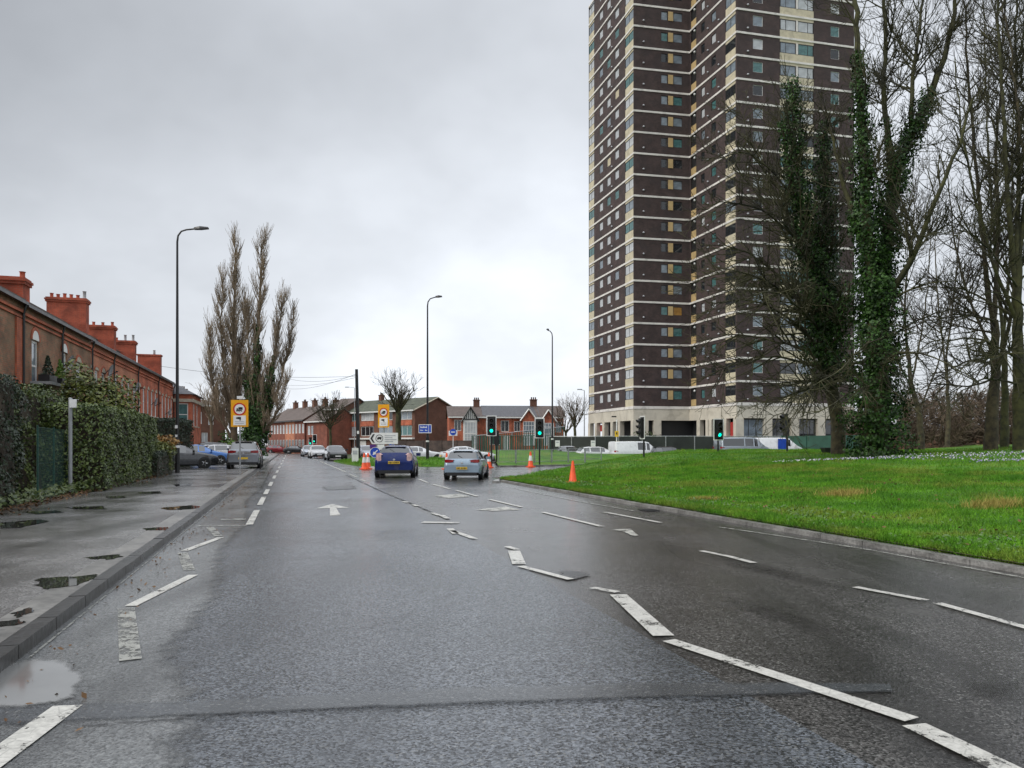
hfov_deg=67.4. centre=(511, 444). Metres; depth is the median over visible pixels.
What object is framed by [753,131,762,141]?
kitchen window
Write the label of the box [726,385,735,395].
stair window
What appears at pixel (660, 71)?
tower block
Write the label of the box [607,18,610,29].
narrow window
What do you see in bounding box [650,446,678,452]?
hatchback car
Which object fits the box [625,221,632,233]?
corner window
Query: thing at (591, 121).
corner window
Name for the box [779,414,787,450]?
traffic light
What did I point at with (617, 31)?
narrow window
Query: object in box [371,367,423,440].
bare tree
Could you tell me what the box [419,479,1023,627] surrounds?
lane line
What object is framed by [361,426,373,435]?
window
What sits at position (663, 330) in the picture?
lounge window
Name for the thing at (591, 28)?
corner window
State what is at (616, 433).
warning sign
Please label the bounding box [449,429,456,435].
roundel sign
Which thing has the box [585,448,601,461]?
guard rail
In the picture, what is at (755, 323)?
kitchen window
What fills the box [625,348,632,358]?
corner window
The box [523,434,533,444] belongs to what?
bay window
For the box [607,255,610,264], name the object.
narrow window
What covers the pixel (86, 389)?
rounded shrub
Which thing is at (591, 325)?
corner window
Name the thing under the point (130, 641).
zigzag marking
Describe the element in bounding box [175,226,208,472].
street lamp
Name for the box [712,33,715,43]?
side window
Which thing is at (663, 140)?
lounge window
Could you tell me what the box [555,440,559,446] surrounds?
notice board
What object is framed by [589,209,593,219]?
corner window
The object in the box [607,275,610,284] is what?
narrow window
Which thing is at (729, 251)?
stair window
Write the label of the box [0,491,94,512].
front gardens
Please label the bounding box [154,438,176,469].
golden shrub
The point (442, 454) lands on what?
saloon car
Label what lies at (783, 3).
wide window
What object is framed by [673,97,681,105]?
lounge window
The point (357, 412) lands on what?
telegraph pole
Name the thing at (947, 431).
bare tree
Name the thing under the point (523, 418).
semi detached house
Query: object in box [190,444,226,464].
parked hatchback
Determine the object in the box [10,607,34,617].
pavement puddle
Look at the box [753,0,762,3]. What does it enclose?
kitchen window
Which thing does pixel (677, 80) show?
lounge window
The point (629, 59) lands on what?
corner window
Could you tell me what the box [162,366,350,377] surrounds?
overhead wire
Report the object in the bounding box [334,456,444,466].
island grass
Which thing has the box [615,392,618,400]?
narrow window
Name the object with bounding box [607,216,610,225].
narrow window
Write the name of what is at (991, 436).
bare tree
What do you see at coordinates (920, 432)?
bare tree
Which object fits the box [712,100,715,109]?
side window
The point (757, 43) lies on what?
kitchen window
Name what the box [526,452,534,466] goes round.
traffic cone
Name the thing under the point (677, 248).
lounge window
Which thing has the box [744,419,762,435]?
shopfront window
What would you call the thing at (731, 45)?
stair window
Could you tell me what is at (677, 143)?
lounge window
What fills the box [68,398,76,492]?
grey post
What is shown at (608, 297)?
narrow window
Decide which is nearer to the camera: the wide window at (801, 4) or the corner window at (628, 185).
the wide window at (801, 4)
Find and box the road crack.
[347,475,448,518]
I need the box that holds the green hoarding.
[781,435,860,449]
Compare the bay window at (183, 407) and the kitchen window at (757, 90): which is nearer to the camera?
the bay window at (183, 407)
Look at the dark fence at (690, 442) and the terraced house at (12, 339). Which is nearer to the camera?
the terraced house at (12, 339)
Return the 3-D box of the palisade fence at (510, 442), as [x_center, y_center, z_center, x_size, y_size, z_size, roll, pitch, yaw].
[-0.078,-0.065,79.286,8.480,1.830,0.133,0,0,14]
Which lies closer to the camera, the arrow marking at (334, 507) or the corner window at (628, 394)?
the arrow marking at (334, 507)
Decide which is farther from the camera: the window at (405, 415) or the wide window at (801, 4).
the window at (405, 415)
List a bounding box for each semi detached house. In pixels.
[445,398,483,450]
[481,406,511,450]
[509,397,539,449]
[534,406,565,448]
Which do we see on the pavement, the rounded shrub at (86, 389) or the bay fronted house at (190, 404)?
the bay fronted house at (190, 404)
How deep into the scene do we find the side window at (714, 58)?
91.95 m
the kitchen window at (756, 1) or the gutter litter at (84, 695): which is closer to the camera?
the gutter litter at (84, 695)
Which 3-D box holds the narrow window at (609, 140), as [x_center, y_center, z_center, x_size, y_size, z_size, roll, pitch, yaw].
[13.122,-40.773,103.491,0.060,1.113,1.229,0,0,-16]
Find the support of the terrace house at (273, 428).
on the ground
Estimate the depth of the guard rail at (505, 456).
55.15 m
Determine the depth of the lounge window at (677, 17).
97.02 m
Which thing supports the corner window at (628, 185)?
in the tower block at (660, 71)
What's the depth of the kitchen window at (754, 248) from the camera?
88.05 m
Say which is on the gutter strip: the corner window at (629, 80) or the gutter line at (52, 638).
the gutter line at (52, 638)
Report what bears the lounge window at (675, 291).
in the tower block at (660, 71)
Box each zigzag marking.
[0,537,223,766]
[117,518,245,660]
[402,501,1020,767]
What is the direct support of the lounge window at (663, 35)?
in the tower block at (660, 71)
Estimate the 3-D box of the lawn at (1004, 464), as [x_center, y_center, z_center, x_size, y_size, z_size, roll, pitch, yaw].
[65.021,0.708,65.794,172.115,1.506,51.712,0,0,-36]
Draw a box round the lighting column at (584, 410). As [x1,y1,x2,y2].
[577,389,584,435]
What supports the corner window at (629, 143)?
in the tower block at (660, 71)
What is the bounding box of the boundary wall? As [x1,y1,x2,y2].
[893,437,998,449]
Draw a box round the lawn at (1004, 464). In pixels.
[494,444,1023,565]
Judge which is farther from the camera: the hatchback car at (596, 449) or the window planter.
the hatchback car at (596, 449)
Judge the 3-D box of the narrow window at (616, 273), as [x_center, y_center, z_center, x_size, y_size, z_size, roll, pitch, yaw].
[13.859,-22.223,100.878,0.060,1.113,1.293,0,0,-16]
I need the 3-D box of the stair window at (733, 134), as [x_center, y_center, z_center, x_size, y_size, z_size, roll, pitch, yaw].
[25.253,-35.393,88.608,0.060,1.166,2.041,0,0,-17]
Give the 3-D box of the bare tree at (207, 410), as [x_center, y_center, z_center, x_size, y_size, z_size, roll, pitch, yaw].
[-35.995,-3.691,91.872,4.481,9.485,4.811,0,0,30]
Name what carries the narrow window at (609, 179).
in the tower block at (660, 71)
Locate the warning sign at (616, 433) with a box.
[612,416,618,440]
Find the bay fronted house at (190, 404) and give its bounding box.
[136,350,203,443]
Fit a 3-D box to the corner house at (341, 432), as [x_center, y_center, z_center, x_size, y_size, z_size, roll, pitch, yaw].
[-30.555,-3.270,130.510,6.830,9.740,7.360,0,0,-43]
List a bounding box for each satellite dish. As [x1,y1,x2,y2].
[65,356,73,369]
[103,365,117,375]
[132,382,142,391]
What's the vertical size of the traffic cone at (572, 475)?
0.820 m
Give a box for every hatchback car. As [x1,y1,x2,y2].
[267,445,284,452]
[301,445,317,456]
[308,445,324,457]
[324,445,347,460]
[351,445,371,457]
[444,449,489,478]
[557,446,577,451]
[576,446,615,453]
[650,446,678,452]
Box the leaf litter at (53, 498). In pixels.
[0,473,173,514]
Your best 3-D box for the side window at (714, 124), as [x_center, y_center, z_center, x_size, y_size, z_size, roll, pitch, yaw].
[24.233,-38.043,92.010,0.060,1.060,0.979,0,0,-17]
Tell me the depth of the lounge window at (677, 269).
97.02 m
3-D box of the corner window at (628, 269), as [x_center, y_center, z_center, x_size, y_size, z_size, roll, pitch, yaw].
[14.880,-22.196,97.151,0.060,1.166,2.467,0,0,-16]
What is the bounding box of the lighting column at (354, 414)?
[345,387,354,446]
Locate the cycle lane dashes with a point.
(260, 502)
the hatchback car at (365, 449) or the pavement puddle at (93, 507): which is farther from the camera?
the hatchback car at (365, 449)
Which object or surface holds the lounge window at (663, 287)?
in the tower block at (660, 71)
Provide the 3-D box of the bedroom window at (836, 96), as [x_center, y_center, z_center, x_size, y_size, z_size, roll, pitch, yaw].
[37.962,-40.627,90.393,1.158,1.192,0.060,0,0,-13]
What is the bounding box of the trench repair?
[0,683,891,723]
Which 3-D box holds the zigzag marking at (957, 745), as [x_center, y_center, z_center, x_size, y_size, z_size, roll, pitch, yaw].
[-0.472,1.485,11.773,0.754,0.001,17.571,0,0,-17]
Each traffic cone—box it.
[359,453,368,469]
[366,453,371,468]
[487,452,493,467]
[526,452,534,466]
[568,461,579,481]
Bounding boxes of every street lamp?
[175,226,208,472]
[426,295,441,458]
[546,329,553,450]
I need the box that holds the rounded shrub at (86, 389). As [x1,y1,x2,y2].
[52,358,140,411]
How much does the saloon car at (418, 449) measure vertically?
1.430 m
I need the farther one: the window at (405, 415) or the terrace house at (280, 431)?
the terrace house at (280, 431)
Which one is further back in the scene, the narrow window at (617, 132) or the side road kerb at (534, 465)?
the narrow window at (617, 132)
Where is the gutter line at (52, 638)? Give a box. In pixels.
[29,466,264,656]
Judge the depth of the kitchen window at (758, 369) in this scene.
88.10 m
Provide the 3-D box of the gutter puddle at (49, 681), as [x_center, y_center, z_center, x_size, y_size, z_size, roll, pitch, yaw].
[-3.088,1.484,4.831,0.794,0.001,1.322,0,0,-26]
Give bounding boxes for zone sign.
[231,396,247,469]
[378,404,388,446]
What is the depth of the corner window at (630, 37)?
97.14 m
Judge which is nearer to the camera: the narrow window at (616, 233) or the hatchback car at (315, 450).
the hatchback car at (315, 450)
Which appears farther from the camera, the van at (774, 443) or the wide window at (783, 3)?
the wide window at (783, 3)
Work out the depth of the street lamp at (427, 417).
55.44 m
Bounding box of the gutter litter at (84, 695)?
[4,471,273,730]
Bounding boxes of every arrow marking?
[319,504,348,514]
[437,494,636,535]
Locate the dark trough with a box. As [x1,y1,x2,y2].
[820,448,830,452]
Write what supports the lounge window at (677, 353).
in the tower block at (660, 71)
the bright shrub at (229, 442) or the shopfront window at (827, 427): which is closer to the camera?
the bright shrub at (229, 442)
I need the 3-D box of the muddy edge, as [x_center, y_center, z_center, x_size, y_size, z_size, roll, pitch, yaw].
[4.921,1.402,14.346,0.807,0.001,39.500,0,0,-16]
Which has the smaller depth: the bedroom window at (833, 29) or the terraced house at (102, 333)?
the terraced house at (102, 333)
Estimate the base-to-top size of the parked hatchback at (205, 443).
1.702 m
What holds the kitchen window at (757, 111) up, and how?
in the tower block at (660, 71)
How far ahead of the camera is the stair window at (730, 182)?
88.68 m
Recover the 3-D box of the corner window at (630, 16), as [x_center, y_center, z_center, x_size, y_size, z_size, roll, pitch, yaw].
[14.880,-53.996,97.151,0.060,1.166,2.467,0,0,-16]
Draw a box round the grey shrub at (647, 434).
[633,431,658,435]
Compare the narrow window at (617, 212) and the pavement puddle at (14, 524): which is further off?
the narrow window at (617, 212)
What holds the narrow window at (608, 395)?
in the tower block at (660, 71)
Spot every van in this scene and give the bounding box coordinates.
[608,441,652,453]
[713,437,769,449]
[757,437,801,449]
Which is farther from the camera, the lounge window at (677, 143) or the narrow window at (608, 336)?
the narrow window at (608, 336)
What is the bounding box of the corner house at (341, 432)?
[303,399,352,453]
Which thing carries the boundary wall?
on the tower forecourt
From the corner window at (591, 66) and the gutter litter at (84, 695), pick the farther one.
the corner window at (591, 66)
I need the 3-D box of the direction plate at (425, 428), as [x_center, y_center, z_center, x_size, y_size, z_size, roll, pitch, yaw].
[-6.221,-1.150,55.111,0.945,0.630,0.178,0,0,6]
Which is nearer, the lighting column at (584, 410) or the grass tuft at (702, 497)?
the grass tuft at (702, 497)
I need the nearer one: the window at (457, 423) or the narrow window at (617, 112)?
the narrow window at (617, 112)
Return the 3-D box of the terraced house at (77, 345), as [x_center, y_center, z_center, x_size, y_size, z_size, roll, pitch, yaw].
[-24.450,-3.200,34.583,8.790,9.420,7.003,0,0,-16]
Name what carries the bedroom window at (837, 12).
in the tower block at (660, 71)
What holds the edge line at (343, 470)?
on the resurfaced lane
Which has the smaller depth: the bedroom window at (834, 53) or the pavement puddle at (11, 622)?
the pavement puddle at (11, 622)
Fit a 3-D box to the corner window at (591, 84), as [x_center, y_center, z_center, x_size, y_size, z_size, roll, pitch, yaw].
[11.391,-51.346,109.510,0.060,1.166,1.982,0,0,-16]
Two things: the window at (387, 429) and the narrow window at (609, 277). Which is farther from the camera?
the window at (387, 429)
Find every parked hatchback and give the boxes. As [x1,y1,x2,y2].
[164,445,218,467]
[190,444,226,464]
[198,442,227,444]
[206,444,230,452]
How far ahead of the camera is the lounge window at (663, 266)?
96.66 m
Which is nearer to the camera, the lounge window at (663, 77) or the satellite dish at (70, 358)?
the satellite dish at (70, 358)
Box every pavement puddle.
[0,519,46,527]
[0,619,24,625]
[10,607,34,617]
[26,510,59,513]
[36,574,97,588]
[68,506,105,508]
[86,554,122,559]
[106,496,124,497]
[138,491,160,493]
[143,527,167,529]
[163,505,199,509]
[173,484,191,485]
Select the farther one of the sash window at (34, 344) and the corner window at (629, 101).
the corner window at (629, 101)
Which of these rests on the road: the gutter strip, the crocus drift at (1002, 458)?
the gutter strip
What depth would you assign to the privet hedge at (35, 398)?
21.72 m
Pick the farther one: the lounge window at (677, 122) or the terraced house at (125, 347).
the lounge window at (677, 122)
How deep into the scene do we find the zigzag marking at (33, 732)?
4.08 m
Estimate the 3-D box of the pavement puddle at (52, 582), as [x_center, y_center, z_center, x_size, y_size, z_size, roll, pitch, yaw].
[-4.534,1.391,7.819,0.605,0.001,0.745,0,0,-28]
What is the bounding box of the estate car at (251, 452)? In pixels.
[226,441,264,468]
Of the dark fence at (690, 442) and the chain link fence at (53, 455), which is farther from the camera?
the dark fence at (690, 442)
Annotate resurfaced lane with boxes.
[159,455,875,767]
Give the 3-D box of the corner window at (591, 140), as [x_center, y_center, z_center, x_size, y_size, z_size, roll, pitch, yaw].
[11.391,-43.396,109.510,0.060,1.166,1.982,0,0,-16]
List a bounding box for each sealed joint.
[82,701,574,725]
[575,691,892,701]
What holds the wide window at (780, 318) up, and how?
in the tower block at (660, 71)
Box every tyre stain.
[733,563,790,576]
[753,606,792,618]
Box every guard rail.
[498,450,515,463]
[516,450,534,462]
[534,449,551,462]
[552,449,567,460]
[568,448,584,461]
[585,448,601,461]
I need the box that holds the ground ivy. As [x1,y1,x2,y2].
[0,481,98,510]
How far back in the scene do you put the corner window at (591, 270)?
109.64 m
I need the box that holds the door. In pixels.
[730,422,732,435]
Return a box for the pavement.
[0,452,275,641]
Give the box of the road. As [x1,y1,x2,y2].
[245,453,1023,767]
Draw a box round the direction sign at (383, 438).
[369,433,397,449]
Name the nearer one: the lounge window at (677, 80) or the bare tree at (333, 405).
the lounge window at (677, 80)
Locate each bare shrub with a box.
[827,403,929,449]
[891,390,984,448]
[905,383,1012,446]
[929,384,1012,443]
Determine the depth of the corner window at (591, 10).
109.64 m
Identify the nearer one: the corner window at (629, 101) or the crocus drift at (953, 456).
the crocus drift at (953, 456)
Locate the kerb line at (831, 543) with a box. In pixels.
[519,489,1023,577]
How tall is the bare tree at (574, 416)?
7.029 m
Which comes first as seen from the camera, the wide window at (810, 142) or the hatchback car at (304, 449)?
the wide window at (810, 142)
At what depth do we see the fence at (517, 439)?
85.99 m
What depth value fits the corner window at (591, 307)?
109.64 m
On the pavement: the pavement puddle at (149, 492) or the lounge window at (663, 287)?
the pavement puddle at (149, 492)
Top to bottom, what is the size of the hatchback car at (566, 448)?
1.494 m
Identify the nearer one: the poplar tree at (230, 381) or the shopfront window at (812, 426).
the poplar tree at (230, 381)
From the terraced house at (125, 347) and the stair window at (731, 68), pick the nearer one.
the terraced house at (125, 347)
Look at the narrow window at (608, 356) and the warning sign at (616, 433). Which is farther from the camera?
the narrow window at (608, 356)
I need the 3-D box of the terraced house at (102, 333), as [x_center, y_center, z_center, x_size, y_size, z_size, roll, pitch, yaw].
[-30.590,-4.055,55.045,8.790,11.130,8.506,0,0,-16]
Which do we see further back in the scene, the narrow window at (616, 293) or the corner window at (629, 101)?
the narrow window at (616, 293)
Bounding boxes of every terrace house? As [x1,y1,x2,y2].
[267,401,298,452]
[274,399,307,452]
[283,398,317,447]
[291,397,327,446]
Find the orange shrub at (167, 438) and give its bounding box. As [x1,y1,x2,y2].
[157,434,181,449]
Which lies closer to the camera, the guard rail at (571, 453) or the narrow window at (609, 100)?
the guard rail at (571, 453)
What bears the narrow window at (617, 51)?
in the tower block at (660, 71)
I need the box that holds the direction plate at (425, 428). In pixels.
[419,424,431,432]
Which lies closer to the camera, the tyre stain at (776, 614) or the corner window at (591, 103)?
the tyre stain at (776, 614)
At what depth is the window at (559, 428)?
111.67 m
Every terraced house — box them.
[0,271,95,400]
[0,286,28,387]
[22,303,66,399]
[30,302,116,404]
[35,291,140,410]
[89,322,160,417]
[116,335,175,421]
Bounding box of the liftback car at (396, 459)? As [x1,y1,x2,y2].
[375,445,420,477]
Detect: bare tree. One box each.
[185,380,224,441]
[306,390,348,445]
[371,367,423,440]
[549,398,580,435]
[559,393,599,435]
[877,0,1023,450]
[890,147,979,449]
[895,0,1023,450]
[911,178,982,447]
[945,0,1023,447]
[950,0,1023,351]
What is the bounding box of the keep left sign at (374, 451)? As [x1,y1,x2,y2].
[370,447,379,459]
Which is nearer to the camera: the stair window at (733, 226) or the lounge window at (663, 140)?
the stair window at (733, 226)
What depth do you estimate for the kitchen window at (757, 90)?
88.10 m
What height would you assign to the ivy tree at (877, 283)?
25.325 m
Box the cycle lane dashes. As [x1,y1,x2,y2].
[246,455,285,524]
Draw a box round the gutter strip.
[0,455,280,767]
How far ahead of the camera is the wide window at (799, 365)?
89.36 m
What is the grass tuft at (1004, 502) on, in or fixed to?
on the lawn at (1004, 464)
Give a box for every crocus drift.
[772,455,898,461]
[875,451,1023,458]
[879,450,1022,458]
[962,452,1022,460]
[974,458,1023,461]
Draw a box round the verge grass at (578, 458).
[492,450,638,465]
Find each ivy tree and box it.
[662,55,936,457]
[778,0,1015,458]
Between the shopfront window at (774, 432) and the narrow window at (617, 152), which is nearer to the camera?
the shopfront window at (774, 432)
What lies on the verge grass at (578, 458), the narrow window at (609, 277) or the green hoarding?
the green hoarding
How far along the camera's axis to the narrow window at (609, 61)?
103.58 m
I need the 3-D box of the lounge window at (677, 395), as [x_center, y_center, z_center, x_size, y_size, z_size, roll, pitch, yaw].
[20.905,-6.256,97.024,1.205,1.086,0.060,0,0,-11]
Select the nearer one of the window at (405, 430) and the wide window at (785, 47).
the wide window at (785, 47)
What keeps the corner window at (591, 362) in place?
in the tower block at (660, 71)
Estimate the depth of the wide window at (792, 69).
88.96 m
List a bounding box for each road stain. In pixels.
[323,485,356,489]
[560,570,589,578]
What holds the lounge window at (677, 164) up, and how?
in the tower block at (660, 71)
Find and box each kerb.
[0,454,278,671]
[492,479,1023,573]
[499,464,580,466]
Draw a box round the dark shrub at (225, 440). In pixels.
[218,430,245,442]
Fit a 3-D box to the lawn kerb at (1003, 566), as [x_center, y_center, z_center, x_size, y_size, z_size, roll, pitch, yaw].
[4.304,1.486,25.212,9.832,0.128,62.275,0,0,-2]
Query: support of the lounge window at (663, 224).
in the tower block at (660, 71)
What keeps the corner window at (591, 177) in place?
in the tower block at (660, 71)
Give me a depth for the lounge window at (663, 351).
96.68 m
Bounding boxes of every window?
[32,340,36,388]
[179,403,187,420]
[202,433,207,441]
[361,413,373,420]
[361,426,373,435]
[379,426,391,432]
[401,411,411,419]
[401,425,411,435]
[454,420,460,430]
[464,422,475,433]
[464,434,475,445]
[501,421,508,431]
[514,421,519,431]
[523,421,533,432]
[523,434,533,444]
[544,423,553,433]
[556,421,561,431]
[589,4,593,17]
[589,22,593,35]
[589,41,593,53]
[589,60,593,72]
[589,78,593,90]
[589,97,593,109]
[589,116,593,127]
[589,134,593,146]
[589,153,593,164]
[589,172,593,183]
[589,191,593,201]
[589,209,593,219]
[589,228,593,238]
[589,247,593,256]
[589,265,593,275]
[589,284,593,293]
[589,303,593,312]
[589,321,593,330]
[589,340,593,349]
[589,359,593,367]
[589,378,593,386]
[589,396,593,404]
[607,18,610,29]
[607,38,610,49]
[607,58,610,68]
[607,78,610,88]
[607,97,610,107]
[607,117,610,127]
[607,137,610,146]
[607,157,610,166]
[607,176,610,186]
[607,196,610,205]
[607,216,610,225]
[607,236,610,244]
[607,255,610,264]
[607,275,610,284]
[607,295,610,303]
[607,315,610,323]
[607,334,610,342]
[607,354,610,362]
[607,374,610,382]
[607,394,610,401]
[615,7,618,18]
[615,28,618,38]
[615,48,618,59]
[615,68,618,79]
[615,88,618,99]
[615,109,618,119]
[615,129,618,139]
[615,149,618,159]
[615,169,618,179]
[615,190,618,199]
[615,210,618,219]
[615,230,618,239]
[615,250,618,259]
[615,271,618,280]
[615,291,618,300]
[615,311,618,320]
[615,331,618,340]
[615,352,618,360]
[615,372,618,380]
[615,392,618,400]
[625,9,632,26]
[625,30,632,47]
[625,52,632,68]
[625,73,632,89]
[625,94,632,109]
[625,115,632,130]
[625,136,632,151]
[625,157,632,171]
[625,178,632,192]
[625,200,632,213]
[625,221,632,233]
[625,242,632,254]
[625,263,632,275]
[625,284,632,296]
[625,305,632,316]
[625,326,632,337]
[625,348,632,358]
[625,369,632,378]
[625,390,632,399]
[661,11,666,19]
[661,32,666,40]
[661,54,666,61]
[661,75,666,83]
[661,96,666,104]
[661,117,666,125]
[661,138,666,146]
[661,159,666,167]
[661,180,666,188]
[661,201,666,209]
[661,222,666,230]
[661,243,666,251]
[661,264,666,272]
[661,285,666,293]
[661,306,666,314]
[661,328,666,335]
[661,349,666,356]
[661,370,666,377]
[661,391,666,398]
[673,13,681,21]
[673,34,681,42]
[673,55,681,63]
[673,76,681,84]
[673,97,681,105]
[673,118,681,126]
[673,139,681,147]
[673,160,681,168]
[673,181,681,189]
[673,202,681,210]
[673,223,681,231]
[673,244,681,252]
[673,265,681,273]
[673,286,681,294]
[673,307,681,315]
[673,328,681,336]
[673,349,681,357]
[673,370,681,378]
[673,391,681,399]
[712,11,715,21]
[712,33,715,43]
[712,55,715,65]
[712,77,715,87]
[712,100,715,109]
[712,122,715,131]
[726,0,735,8]
[726,14,735,31]
[726,37,735,54]
[726,60,735,76]
[726,83,735,99]
[726,106,735,122]
[726,131,735,145]
[726,154,735,167]
[726,178,735,190]
[726,199,735,213]
[726,223,735,236]
[726,246,735,259]
[726,269,735,280]
[726,292,735,304]
[726,316,735,327]
[726,339,735,350]
[726,362,735,372]
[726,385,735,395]
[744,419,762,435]
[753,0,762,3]
[753,15,762,26]
[753,39,762,49]
[753,62,762,72]
[753,85,762,95]
[753,108,762,118]
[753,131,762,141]
[753,224,762,233]
[753,247,762,256]
[753,316,762,326]
[753,339,762,349]
[753,363,762,372]
[753,386,762,395]
[772,419,789,435]
[780,0,795,8]
[780,19,795,31]
[780,42,795,53]
[780,65,795,76]
[780,248,795,259]
[780,318,794,327]
[780,340,795,350]
[780,363,795,373]
[780,386,795,396]
[798,0,812,10]
[798,21,812,33]
[798,44,812,56]
[798,67,812,78]
[798,363,810,373]
[799,90,812,101]
[799,420,815,435]
[801,114,812,124]
[805,136,812,147]
[825,420,830,435]
[831,4,838,13]
[831,26,838,36]
[831,49,838,59]
[831,72,838,81]
[831,94,838,104]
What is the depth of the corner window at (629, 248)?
97.27 m
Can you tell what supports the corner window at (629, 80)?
in the tower block at (660, 71)
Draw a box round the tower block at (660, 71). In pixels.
[588,0,854,435]
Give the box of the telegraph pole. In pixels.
[355,369,360,457]
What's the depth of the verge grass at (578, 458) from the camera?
63.83 m
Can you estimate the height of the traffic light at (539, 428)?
3.690 m
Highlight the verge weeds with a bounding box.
[514,475,1023,553]
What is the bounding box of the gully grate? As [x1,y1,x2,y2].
[638,509,659,510]
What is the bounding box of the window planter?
[30,355,74,389]
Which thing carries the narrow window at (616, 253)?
in the tower block at (660, 71)
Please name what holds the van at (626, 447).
on the road
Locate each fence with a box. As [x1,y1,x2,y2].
[37,425,67,496]
[387,440,471,451]
[472,435,550,451]
[476,426,564,450]
[548,436,780,449]
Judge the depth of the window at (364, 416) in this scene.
126.41 m
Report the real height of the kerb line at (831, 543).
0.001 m
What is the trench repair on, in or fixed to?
on the resurfaced lane
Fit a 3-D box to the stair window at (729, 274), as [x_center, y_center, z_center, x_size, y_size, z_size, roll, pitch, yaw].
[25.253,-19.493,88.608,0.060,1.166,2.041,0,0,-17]
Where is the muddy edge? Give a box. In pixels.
[492,477,1023,563]
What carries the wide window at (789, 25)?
in the tower block at (660, 71)
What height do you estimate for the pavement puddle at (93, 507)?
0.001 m
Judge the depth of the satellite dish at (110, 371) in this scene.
43.11 m
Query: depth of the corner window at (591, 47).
109.64 m
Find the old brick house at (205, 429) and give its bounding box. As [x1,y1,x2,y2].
[181,386,224,442]
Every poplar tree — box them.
[198,221,251,443]
[237,222,299,455]
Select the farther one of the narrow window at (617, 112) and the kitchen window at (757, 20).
the narrow window at (617, 112)
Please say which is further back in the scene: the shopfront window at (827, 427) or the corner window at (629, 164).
the corner window at (629, 164)
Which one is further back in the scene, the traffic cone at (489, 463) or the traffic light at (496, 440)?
the traffic light at (496, 440)
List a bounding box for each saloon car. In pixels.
[283,445,301,453]
[409,446,439,457]
[439,446,494,460]
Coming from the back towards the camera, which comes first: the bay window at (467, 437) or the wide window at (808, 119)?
the bay window at (467, 437)
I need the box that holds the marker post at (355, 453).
[352,448,358,461]
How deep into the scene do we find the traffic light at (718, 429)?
49.87 m
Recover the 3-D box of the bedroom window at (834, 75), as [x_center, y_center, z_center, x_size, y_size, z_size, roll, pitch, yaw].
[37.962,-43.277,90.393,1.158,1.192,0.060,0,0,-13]
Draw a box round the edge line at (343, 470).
[312,458,367,481]
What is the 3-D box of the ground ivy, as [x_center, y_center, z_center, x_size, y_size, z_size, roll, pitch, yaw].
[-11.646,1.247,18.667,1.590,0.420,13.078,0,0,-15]
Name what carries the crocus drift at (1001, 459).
on the lawn at (1004, 464)
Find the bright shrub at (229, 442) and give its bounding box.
[222,438,235,444]
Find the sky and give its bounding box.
[0,0,1023,442]
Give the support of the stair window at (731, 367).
in the tower block at (660, 71)
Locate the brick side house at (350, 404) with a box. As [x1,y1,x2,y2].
[324,398,363,410]
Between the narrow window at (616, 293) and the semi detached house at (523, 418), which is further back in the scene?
the semi detached house at (523, 418)
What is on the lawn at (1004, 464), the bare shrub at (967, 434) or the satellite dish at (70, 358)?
the bare shrub at (967, 434)
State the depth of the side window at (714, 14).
92.05 m
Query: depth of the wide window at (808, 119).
89.59 m
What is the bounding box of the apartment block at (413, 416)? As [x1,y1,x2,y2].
[349,393,451,452]
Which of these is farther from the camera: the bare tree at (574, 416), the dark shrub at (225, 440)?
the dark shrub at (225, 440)
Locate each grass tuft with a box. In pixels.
[681,495,730,500]
[812,485,885,496]
[947,495,1023,509]
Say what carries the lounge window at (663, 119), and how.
in the tower block at (660, 71)
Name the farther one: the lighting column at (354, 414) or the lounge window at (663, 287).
the lighting column at (354, 414)
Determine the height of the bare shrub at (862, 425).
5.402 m
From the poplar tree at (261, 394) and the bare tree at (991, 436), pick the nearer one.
the bare tree at (991, 436)
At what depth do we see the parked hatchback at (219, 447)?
59.10 m
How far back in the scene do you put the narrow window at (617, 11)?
100.88 m
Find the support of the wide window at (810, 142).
in the tower block at (660, 71)
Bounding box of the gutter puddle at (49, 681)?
[0,659,81,706]
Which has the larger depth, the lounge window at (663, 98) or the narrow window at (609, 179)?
the narrow window at (609, 179)
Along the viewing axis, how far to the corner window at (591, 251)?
109.64 m
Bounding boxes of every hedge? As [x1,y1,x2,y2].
[0,373,30,506]
[14,383,67,492]
[41,401,157,491]
[150,450,175,476]
[154,417,194,467]
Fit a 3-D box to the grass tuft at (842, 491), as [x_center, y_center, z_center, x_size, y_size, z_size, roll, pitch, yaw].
[8.523,1.168,19.396,1.798,0.311,1.314,0,0,0]
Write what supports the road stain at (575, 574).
on the road
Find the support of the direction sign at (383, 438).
on the island grass at (347, 460)
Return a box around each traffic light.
[312,434,316,443]
[486,415,495,464]
[494,431,498,464]
[535,418,543,464]
[636,416,644,456]
[713,419,723,450]
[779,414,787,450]
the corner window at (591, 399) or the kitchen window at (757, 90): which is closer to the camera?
the kitchen window at (757, 90)
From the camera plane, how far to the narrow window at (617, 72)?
100.88 m
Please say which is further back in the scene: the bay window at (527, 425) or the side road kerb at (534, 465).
the bay window at (527, 425)
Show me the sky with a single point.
(399, 155)

